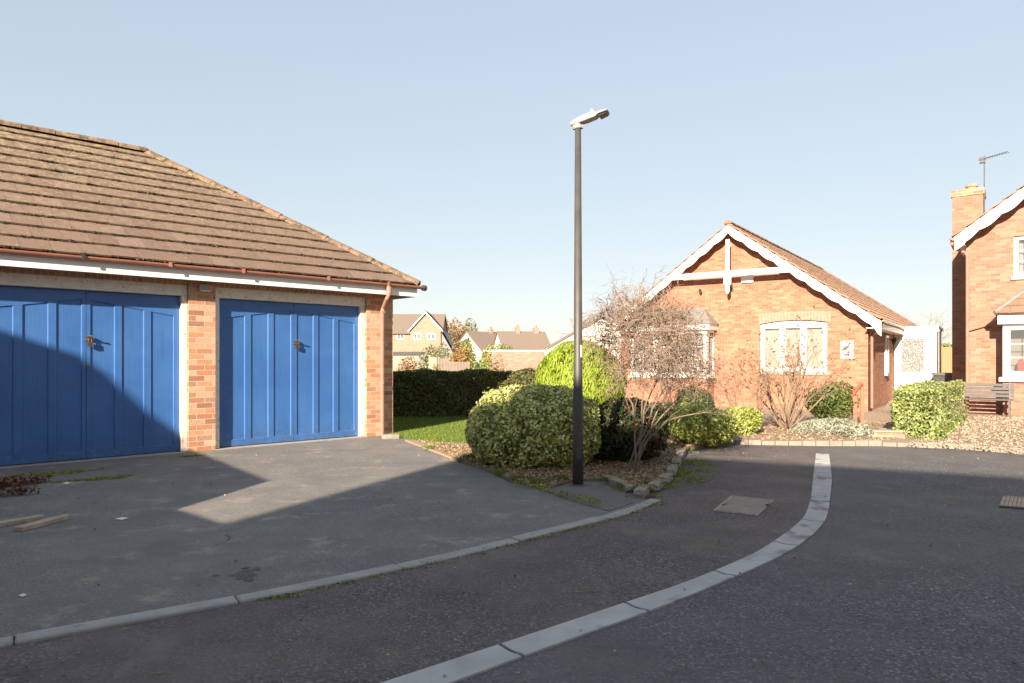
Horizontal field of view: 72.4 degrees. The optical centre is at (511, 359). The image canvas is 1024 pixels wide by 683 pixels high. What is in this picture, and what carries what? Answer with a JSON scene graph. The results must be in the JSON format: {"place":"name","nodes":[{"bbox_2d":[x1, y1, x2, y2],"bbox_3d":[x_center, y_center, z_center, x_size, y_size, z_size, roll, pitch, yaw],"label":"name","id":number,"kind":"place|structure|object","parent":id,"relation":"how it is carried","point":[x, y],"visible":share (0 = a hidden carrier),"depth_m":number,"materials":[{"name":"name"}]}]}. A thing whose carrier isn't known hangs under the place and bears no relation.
{"place":"outdoors","nodes":[
{"label":"outdoors","id":0,"kind":"place"},
{"bbox_2d":[0,435,645,637],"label":"driveway","id":1,"kind":"structure","parent":0,"point":[275,529],"depth_m":5.84,"materials":[{"name":"grey asphalt"}]},
{"bbox_2d":[0,514,43,526],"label":"wooden plank","id":2,"kind":"object","parent":1,"relation":"on","point":[15,521],"visible":0.95,"depth_m":5.73,"materials":[{"name":"brown wood"}]},
{"bbox_2d":[0,474,53,495],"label":"fallen leaves","id":3,"kind":"object","parent":1,"relation":"on","point":[19,482],"visible":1,"depth_m":7.29,"materials":[{"name":"brown plant"}]},
{"bbox_2d":[14,514,67,531],"bbox_3d":[-3.802,1.320,5.693,0.090,0.034,0.473,0,0,13],"label":"wooden plank","id":4,"kind":"object","parent":1,"relation":"on","point":[40,523],"visible":1,"depth_m":5.63,"materials":[{"name":"brown wood"}]},
{"bbox_2d":[198,566,260,584],"bbox_3d":[-1.718,1.335,4.340,0.300,0.003,0.377,0,0,0],"label":"oil stain","id":5,"kind":"object","parent":1,"relation":"on","point":[243,575],"visible":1,"depth_m":4.36,"materials":[{"name":"grey asphalt"}]},
{"bbox_2d":[3,444,458,594],"bbox_3d":[-2.459,1.334,7.540,4.898,0.024,6.153,0,0,-37],"label":"scattered debris","id":6,"kind":"object","parent":1,"relation":"on","point":[213,526],"visible":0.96,"depth_m":6.34,"materials":[{"name":"brown plant"}]},
{"bbox_2d":[0,451,718,600],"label":"moss","id":7,"kind":"object","parent":1,"relation":"on","point":[680,472],"visible":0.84,"depth_m":7.68,"materials":[{"name":"green plant"}]},
{"bbox_2d":[382,434,400,438],"bbox_3d":[-2.066,1.313,11.965,0.321,0.110,0.199,0,0,-15],"label":"edging stone","id":8,"kind":"object","parent":1,"relation":"on","point":[391,436],"visible":0.77,"depth_m":11.88,"materials":[{"name":"beige stone"}]},
{"bbox_2d":[546,483,633,511],"bbox_3d":[0.768,1.371,6.934,0.641,0.080,1.426,0,0,-27],"label":"lamp patch","id":9,"kind":"object","parent":1,"relation":"on","point":[612,500],"visible":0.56,"depth_m":6.83,"materials":[{"name":"grey concrete"}]},
{"bbox_2d":[570,108,609,486],"bbox_3d":[0.815,-0.658,7.396,0.413,3.976,0.170,0,0,22],"label":"street lamp","id":10,"kind":"object","parent":9,"relation":"on","point":[579,122],"visible":1,"depth_m":7.40,"materials":[{"name":"grey metal"}]},
{"bbox_2d":[576,427,580,459],"bbox_3d":[0.702,0.880,7.386,0.044,0.340,0.010,0,0,0],"label":"access door","id":11,"kind":"structure","parent":10,"relation":"in","point":[578,429],"depth_m":7.38,"materials":[{"name":"black paint"}]},
{"bbox_2d":[0,446,820,682],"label":"side road","id":12,"kind":"structure","parent":0,"point":[352,632],"depth_m":3.85,"materials":[{"name":"grey asphalt"}]},
{"bbox_2d":[77,449,1022,678],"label":"scattered debris","id":13,"kind":"object","parent":12,"relation":"on","point":[444,675],"visible":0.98,"depth_m":4.03,"materials":[{"name":"brown plant"}]},
{"bbox_2d":[713,496,773,515],"bbox_3d":[2.154,1.345,6.473,0.411,0.042,0.802,0,0,29],"label":"manhole cover","id":14,"kind":"object","parent":12,"relation":"on","point":[745,505],"visible":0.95,"depth_m":6.43,"materials":[{"name":"metal"}]},
{"bbox_2d":[393,311,455,361],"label":"house","id":15,"kind":"structure","parent":0,"point":[416,332],"depth_m":77.40,"materials":[{"name":"brick"}]},
{"bbox_2d":[397,334,403,338],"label":"window","id":16,"kind":"structure","parent":15,"relation":"in","point":[399,336],"depth_m":77.98,"materials":[{"name":"white plastic"}]},
{"bbox_2d":[413,333,420,339],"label":"window","id":17,"kind":"structure","parent":15,"relation":"in","point":[416,336],"depth_m":77.14,"materials":[{"name":"white plastic"}]},
{"bbox_2d":[427,333,434,339],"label":"window","id":18,"kind":"structure","parent":15,"relation":"in","point":[430,336],"depth_m":77.14,"materials":[{"name":"white plastic"}]},
{"bbox_2d":[405,439,474,458],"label":"gravel path","id":19,"kind":"structure","parent":0,"point":[421,444],"depth_m":10.29,"materials":[{"name":"beige gravel"}]},
{"bbox_2d":[449,341,472,378],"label":"garden shrub","id":20,"kind":"object","parent":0,"point":[457,355],"visible":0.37,"depth_m":32.85,"materials":[{"name":"orange plant"}]},
{"bbox_2d":[455,327,495,368],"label":"house","id":21,"kind":"structure","parent":0,"point":[481,341],"depth_m":87.11,"materials":[{"name":"tile"}]},
{"bbox_2d":[390,415,571,443],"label":"lawn","id":22,"kind":"structure","parent":0,"point":[435,431],"depth_m":13.08,"materials":[{"name":"plant"}]},
{"bbox_2d":[395,356,417,370],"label":"garden shrub","id":23,"kind":"object","parent":22,"relation":"on","point":[408,366],"visible":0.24,"depth_m":25.95,"materials":[{"name":"brown plant"}]},
{"bbox_2d":[413,355,427,368],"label":"garden shrub","id":24,"kind":"object","parent":22,"relation":"on","point":[420,360],"visible":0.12,"depth_m":24.45,"materials":[{"name":"green plant"}]},
{"bbox_2d":[429,355,436,369],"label":"garden gate","id":25,"kind":"structure","parent":22,"relation":"on","point":[432,360],"depth_m":27.95,"materials":[{"name":"beige paint"}]},
{"bbox_2d":[431,363,439,369],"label":"garden shrub","id":26,"kind":"object","parent":22,"relation":"on","point":[435,366],"visible":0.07,"depth_m":23.96,"materials":[{"name":"yellow plant"}]},
{"bbox_2d":[437,358,469,370],"bbox_3d":[-2.345,0.640,28.010,1.310,1.420,0.020,0,0,0],"label":"board fence","id":27,"kind":"object","parent":22,"relation":"on","point":[445,364],"visible":0.38,"depth_m":28.00,"materials":[{"name":"brown wood"}]},
{"bbox_2d":[393,349,535,417],"bbox_3d":[-1.208,0.545,16.714,8.230,1.640,2.997,0,0,0],"label":"boundary hedge","id":28,"kind":"object","parent":22,"relation":"on","point":[422,392],"visible":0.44,"depth_m":16.29,"materials":[{"name":"green plant"}]},
{"bbox_2d":[478,359,488,368],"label":"garden shrub","id":29,"kind":"object","parent":22,"relation":"on","point":[480,360],"visible":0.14,"depth_m":23.48,"materials":[{"name":"green plant"}]},
{"bbox_2d":[491,354,503,371],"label":"garden shrub","id":30,"kind":"object","parent":22,"relation":"on","point":[495,368],"visible":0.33,"depth_m":25.45,"materials":[{"name":"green plant"}]},
{"bbox_2d":[0,0,1023,346],"label":"sky","id":31,"kind":"structure","parent":0,"point":[433,141],"materials":[{"name":"blue"}]},
{"bbox_2d":[13,445,1023,682],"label":"road","id":32,"kind":"structure","parent":0,"point":[786,601],"depth_m":3.87,"materials":[{"name":"grey asphalt"}]},
{"bbox_2d":[381,453,831,682],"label":"drainage channel","id":33,"kind":"object","parent":32,"relation":"on","point":[809,524],"visible":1,"depth_m":3.76,"materials":[{"name":"concrete"}]},
{"bbox_2d":[686,439,1023,453],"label":"edging kerb","id":34,"kind":"structure","parent":32,"relation":"on","point":[821,442],"depth_m":10.98,"materials":[{"name":"concrete"}]},
{"bbox_2d":[870,429,909,436],"bbox_3d":[6.340,1.268,11.838,0.700,0.165,0.260,0,0,8],"label":"brick step","id":35,"kind":"object","parent":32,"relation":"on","point":[884,432],"visible":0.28,"depth_m":11.74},
{"bbox_2d":[999,496,1023,508],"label":"drain grate","id":36,"kind":"object","parent":32,"relation":"on","point":[1014,502],"visible":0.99,"depth_m":6.54,"materials":[{"name":"metal"}]},
{"bbox_2d":[493,325,549,349],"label":"house","id":37,"kind":"structure","parent":0,"point":[533,339],"depth_m":81.87,"materials":[{"name":"tile"}]},
{"bbox_2d":[412,439,733,492],"bbox_3d":[1.227,1.345,9.749,5.746,0.080,5.702,0,0,0],"label":"planting bed","id":38,"kind":"object","parent":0,"point":[527,480],"visible":0.26,"depth_m":8.27,"materials":[{"name":"brown soil"}]},
{"bbox_2d":[460,382,603,468],"bbox_3d":[0.233,0.824,8.986,1.865,1.072,1.732,0,0,0],"label":"variegated bush","id":39,"kind":"object","parent":38,"relation":"on","point":[528,422],"visible":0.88,"depth_m":8.45,"materials":[{"name":"green plant"}]},
{"bbox_2d":[421,445,665,490],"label":"weeds","id":40,"kind":"object","parent":38,"relation":"on","point":[532,481],"visible":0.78,"depth_m":7.58,"materials":[{"name":"green plant"}]},
{"bbox_2d":[415,434,689,485],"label":"fallen leaves","id":41,"kind":"object","parent":38,"relation":"on","point":[473,459],"visible":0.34,"depth_m":8.39,"materials":[{"name":"brown plant"}]},
{"bbox_2d":[518,339,628,411],"bbox_3d":[1.079,0.461,11.589,2.030,1.656,1.663,0,0,0],"label":"golden conifer","id":42,"kind":"object","parent":38,"relation":"on","point":[556,360],"visible":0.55,"depth_m":10.99,"materials":[{"name":"green plant"}]},
{"bbox_2d":[602,475,634,492],"bbox_3d":[1.114,1.300,7.371,0.115,0.090,0.742,0,0,-14],"label":"edging stone","id":43,"kind":"object","parent":38,"relation":"on","point":[612,481],"visible":0.81,"depth_m":7.26,"materials":[{"name":"grey stone"}]},
{"bbox_2d":[590,397,669,461],"bbox_3d":[1.480,0.902,9.129,1.185,0.830,1.041,0,0,0],"label":"dark shrub","id":44,"kind":"object","parent":38,"relation":"on","point":[616,426],"visible":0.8,"depth_m":8.89,"materials":[{"name":"green plant"}]},
{"bbox_2d":[633,485,649,497],"bbox_3d":[1.278,1.300,6.903,0.116,0.090,0.304,0,0,22],"label":"edging stone","id":45,"kind":"object","parent":38,"relation":"on","point":[640,492],"visible":0.98,"depth_m":6.79,"materials":[{"name":"grey stone"}]},
{"bbox_2d":[554,261,745,469],"bbox_3d":[1.705,0.037,8.477,2.066,2.512,2.279,0,0,42],"label":"bare shrub","id":46,"kind":"object","parent":38,"relation":"on","point":[672,336],"visible":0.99,"depth_m":8.28,"materials":[{"name":"brown plant"}]},
{"bbox_2d":[648,479,663,491],"bbox_3d":[1.498,1.300,7.274,0.117,0.092,0.358,0,0,24],"label":"edging stone","id":47,"kind":"object","parent":38,"relation":"on","point":[657,485],"visible":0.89,"depth_m":7.16,"materials":[{"name":"grey stone"}]},
{"bbox_2d":[658,473,672,484],"bbox_3d":[1.686,1.301,7.689,0.118,0.092,0.393,0,0,23],"label":"edging stone","id":48,"kind":"object","parent":38,"relation":"on","point":[668,477],"visible":0.81,"depth_m":7.60,"materials":[{"name":"grey stone"}]},
{"bbox_2d":[666,464,677,475],"bbox_3d":[1.891,1.301,8.264,0.119,0.092,0.498,0,0,18],"label":"edging stone","id":49,"kind":"object","parent":38,"relation":"on","point":[672,468],"visible":0.81,"depth_m":8.12,"materials":[{"name":"grey stone"}]},
{"bbox_2d":[671,456,681,466],"bbox_3d":[2.107,1.301,8.971,0.117,0.091,0.592,0,0,17],"label":"edging stone","id":50,"kind":"object","parent":38,"relation":"on","point":[677,460],"visible":0.79,"depth_m":8.84,"materials":[{"name":"grey stone"}]},
{"bbox_2d":[675,448,685,458],"bbox_3d":[2.357,1.300,9.755,0.118,0.094,0.627,0,0,18],"label":"edging stone","id":51,"kind":"object","parent":38,"relation":"on","point":[681,452],"visible":0.85,"depth_m":9.61,"materials":[{"name":"grey stone"}]},
{"bbox_2d":[542,318,620,359],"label":"house","id":52,"kind":"structure","parent":0,"point":[556,343],"depth_m":60.00,"materials":[{"name":"tile"}]},
{"bbox_2d":[609,405,1023,447],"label":"front bed","id":53,"kind":"object","parent":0,"point":[876,414],"visible":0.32,"depth_m":13.04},
{"bbox_2d":[664,402,696,432],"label":"lime shrub","id":54,"kind":"object","parent":53,"relation":"on","point":[672,407],"visible":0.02,"depth_m":12.16,"materials":[{"name":"green plant"}]},
{"bbox_2d":[636,380,733,436],"bbox_3d":[2.802,0.720,11.289,1.502,1.129,1.340,0,0,31],"label":"bare shrub","id":55,"kind":"object","parent":53,"relation":"on","point":[669,404],"visible":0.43,"depth_m":11.35,"materials":[{"name":"brown plant"}]},
{"bbox_2d":[673,386,714,407],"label":"green shrub","id":56,"kind":"object","parent":53,"relation":"on","point":[702,402],"visible":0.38,"depth_m":12.88,"materials":[{"name":"green plant"}]},
{"bbox_2d":[667,404,738,445],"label":"lime shrub","id":57,"kind":"object","parent":53,"relation":"on","point":[706,428],"visible":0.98,"depth_m":10.53,"materials":[{"name":"green plant"}]},
{"bbox_2d":[696,348,783,412],"bbox_3d":[4.268,0.484,12.683,1.716,1.597,1.733,0,0,29],"label":"bare shrub","id":58,"kind":"object","parent":53,"relation":"on","point":[747,387],"visible":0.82,"depth_m":12.54,"materials":[{"name":"brown plant"}]},
{"bbox_2d":[723,406,762,434],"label":"lime shrub","id":59,"kind":"object","parent":53,"relation":"on","point":[750,422],"visible":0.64,"depth_m":12.09,"materials":[{"name":"green plant"}]},
{"bbox_2d":[707,305,890,428],"bbox_3d":[5.134,0.136,13.226,2.888,2.309,2.709,0,0,0],"label":"bare shrub","id":60,"kind":"object","parent":53,"relation":"on","point":[786,421],"visible":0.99,"depth_m":12.90,"materials":[{"name":"brown plant"}]},
{"bbox_2d":[790,417,858,434],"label":"silver shrub","id":61,"kind":"object","parent":53,"relation":"on","point":[836,425],"visible":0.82,"depth_m":12.24,"materials":[{"name":"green plant"}]},
{"bbox_2d":[691,421,965,443],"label":"fallen leaves","id":62,"kind":"object","parent":53,"relation":"on","point":[767,434],"visible":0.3,"depth_m":11.91,"materials":[{"name":"brown plant"}]},
{"bbox_2d":[805,380,861,420],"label":"green shrub","id":63,"kind":"object","parent":53,"relation":"on","point":[833,405],"visible":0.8,"depth_m":13.93,"materials":[{"name":"green plant"}]},
{"bbox_2d":[849,382,863,423],"bbox_3d":[6.942,0.875,14.024,0.472,0.841,0.153,0,0,-36],"label":"handrail","id":64,"kind":"object","parent":53,"relation":"on","point":[860,386],"visible":0.84,"depth_m":14.12,"materials":[{"name":"brown wood"}]},
{"bbox_2d":[840,424,874,437],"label":"silver shrub","id":65,"kind":"object","parent":53,"relation":"on","point":[860,430],"visible":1,"depth_m":11.68,"materials":[{"name":"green plant"}]},
{"bbox_2d":[871,375,985,439],"bbox_3d":[7.896,0.742,13.460,1.849,1.139,5.430,0,0,42],"label":"clipped hedge","id":66,"kind":"object","parent":53,"relation":"on","point":[936,409],"visible":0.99,"depth_m":11.72,"materials":[{"name":"green plant"}]},
{"bbox_2d":[931,372,951,381],"bbox_3d":[12.997,0.835,19.994,1.680,0.930,0.790,0,0,37],"label":"grey store box","id":67,"kind":"object","parent":53,"relation":"on","point":[939,376],"visible":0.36,"depth_m":20.05,"materials":[{"name":"plastic"}]},
{"bbox_2d":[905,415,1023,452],"bbox_3d":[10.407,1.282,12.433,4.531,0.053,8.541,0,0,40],"label":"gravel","id":68,"kind":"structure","parent":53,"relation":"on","point":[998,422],"depth_m":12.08,"materials":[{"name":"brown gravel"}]},
{"bbox_2d":[962,383,1019,417],"bbox_3d":[10.992,0.906,16.138,1.180,0.776,0.577,0,0,37],"label":"park bench","id":69,"kind":"object","parent":53,"relation":"on","point":[1009,386],"visible":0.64,"depth_m":16.24,"materials":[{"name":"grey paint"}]},
{"bbox_2d":[882,401,925,438],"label":"garden path","id":70,"kind":"structure","parent":0,"point":[903,436],"depth_m":12.76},
{"label":"ground","id":71,"kind":"structure","parent":0,"visible":0},
{"bbox_2d":[0,120,426,468],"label":"garage","id":72,"kind":"structure","parent":71,"relation":"on","point":[152,303],"depth_m":10.35,"materials":[{"name":"orange brick"}]},
{"bbox_2d":[0,286,85,465],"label":"door leaf","id":73,"kind":"structure","parent":72,"relation":"in","point":[43,330],"depth_m":9.06,"materials":[{"name":"blue paint"}]},
{"bbox_2d":[85,291,178,457],"bbox_3d":[-5.268,0.196,9.769,1.202,2.247,0.141,0,0,-43],"label":"door leaf","id":74,"kind":"structure","parent":72,"relation":"in","point":[132,340],"depth_m":9.78,"materials":[{"name":"blue paint"}]},
{"bbox_2d":[219,299,293,446],"bbox_3d":[-4.017,0.196,11.014,1.216,2.247,0.045,0,0,-43],"label":"door leaf","id":75,"kind":"structure","parent":72,"relation":"in","point":[256,338],"depth_m":10.99,"materials":[{"name":"blue paint"}]},
{"bbox_2d":[293,303,357,440],"bbox_3d":[-3.112,0.196,11.801,1.207,2.247,0.141,0,0,-43],"label":"door leaf","id":76,"kind":"structure","parent":72,"relation":"in","point":[325,342],"depth_m":11.82,"materials":[{"name":"blue paint"}]},
{"bbox_2d":[0,499,660,647],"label":"kerb","id":77,"kind":"structure","parent":71,"relation":"on","point":[71,629],"depth_m":3.98,"materials":[{"name":"concrete"}]},
{"bbox_2d":[393,352,426,370],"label":"flat roofed outhouse","id":78,"kind":"structure","parent":71,"relation":"on","point":[397,356],"depth_m":50.00,"materials":[{"name":"paint"}]},
{"bbox_2d":[417,344,443,369],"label":"garden shrub","id":79,"kind":"object","parent":71,"relation":"on","point":[436,351],"visible":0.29,"depth_m":29.89,"materials":[{"name":"green plant"}]},
{"bbox_2d":[438,342,451,357],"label":"garden shrub","id":80,"kind":"object","parent":71,"relation":"on","point":[446,355],"visible":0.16,"depth_m":44.94,"materials":[{"name":"green plant"}]},
{"bbox_2d":[446,319,460,343],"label":"autumn tree","id":81,"kind":"object","parent":71,"relation":"on","point":[450,333],"visible":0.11,"depth_m":114.80,"materials":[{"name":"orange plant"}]},
{"bbox_2d":[450,317,474,341],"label":"autumn tree","id":82,"kind":"object","parent":71,"relation":"on","point":[461,332],"visible":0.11,"depth_m":119.80,"materials":[{"name":"orange plant"}]},
{"bbox_2d":[458,337,476,378],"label":"garden shrub","id":83,"kind":"object","parent":71,"relation":"on","point":[466,342],"visible":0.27,"depth_m":39.88,"materials":[{"name":"green plant"}]},
{"bbox_2d":[462,318,478,331],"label":"broadleaf tree","id":84,"kind":"object","parent":71,"relation":"on","point":[469,324],"visible":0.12,"depth_m":124.96,"materials":[{"name":"green plant"}]},
{"bbox_2d":[478,345,496,370],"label":"garden shrub","id":85,"kind":"object","parent":71,"relation":"on","point":[485,359],"visible":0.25,"depth_m":24.95,"materials":[{"name":"green plant"}]},
{"bbox_2d":[477,342,512,369],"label":"garden shrub","id":86,"kind":"object","parent":71,"relation":"on","point":[502,346],"visible":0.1,"depth_m":41.87,"materials":[{"name":"green plant"}]},
{"bbox_2d":[483,350,544,370],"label":"garden wall","id":87,"kind":"structure","parent":71,"relation":"on","point":[515,359],"depth_m":30.00,"materials":[{"name":"brick"}]},
{"bbox_2d":[605,220,943,411],"bbox_3d":[10.678,-1.243,25.172,8.449,5.186,16.129,0,0,35],"label":"bungalow","id":88,"kind":"object","parent":71,"relation":"on","point":[747,273],"visible":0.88,"depth_m":19.18,"materials":[{"name":"orange brick"}]},
{"bbox_2d":[630,330,711,375],"bbox_3d":[4.539,-0.190,20.077,2.300,1.320,0.442,0,0,35],"label":"window","id":89,"kind":"structure","parent":88,"relation":"in","point":[710,338],"depth_m":19.61,"materials":[{"name":"white plastic"}]},
{"bbox_2d":[757,321,829,374],"bbox_3d":[7.465,-0.325,18.582,1.809,1.440,0.206,0,0,35],"label":"window","id":90,"kind":"structure","parent":88,"relation":"in","point":[770,330],"depth_m":18.63,"materials":[{"name":"white plastic"}]},
{"bbox_2d":[885,335,888,372],"bbox_3d":[10.804,-0.165,20.171,0.049,1.070,0.560,0,0,35],"label":"side window","id":91,"kind":"structure","parent":88,"relation":"in","point":[886,337],"depth_m":19.94,"materials":[{"name":"white plastic"}]},
{"bbox_2d":[923,309,951,340],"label":"bare tree","id":92,"kind":"object","parent":71,"relation":"on","point":[936,319],"visible":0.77,"depth_m":60.23,"materials":[{"name":"brown plant"}]},
{"bbox_2d":[942,346,951,372],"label":"board fence","id":93,"kind":"object","parent":71,"relation":"on","point":[945,359],"visible":0.14,"depth_m":45.74,"materials":[{"name":"brown wood"}]},
{"bbox_2d":[942,342,951,370],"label":"garden hedge mound","id":94,"kind":"object","parent":71,"relation":"on","point":[945,344],"visible":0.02,"depth_m":60.74,"materials":[{"name":"green plant"}]},
{"bbox_2d":[949,151,1023,415],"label":"brick house","id":95,"kind":"structure","parent":71,"relation":"on","point":[988,296],"depth_m":17.10,"materials":[{"name":"brick"}]},
{"bbox_2d":[1003,324,1023,376],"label":"window","id":96,"kind":"structure","parent":95,"relation":"in","point":[1013,334],"depth_m":16.40,"materials":[{"name":"white plastic"}]},
{"bbox_2d":[1010,236,1023,279],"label":"window","id":97,"kind":"structure","parent":95,"relation":"in","point":[1018,240],"depth_m":16.85,"materials":[{"name":"white plastic"}]}
]}

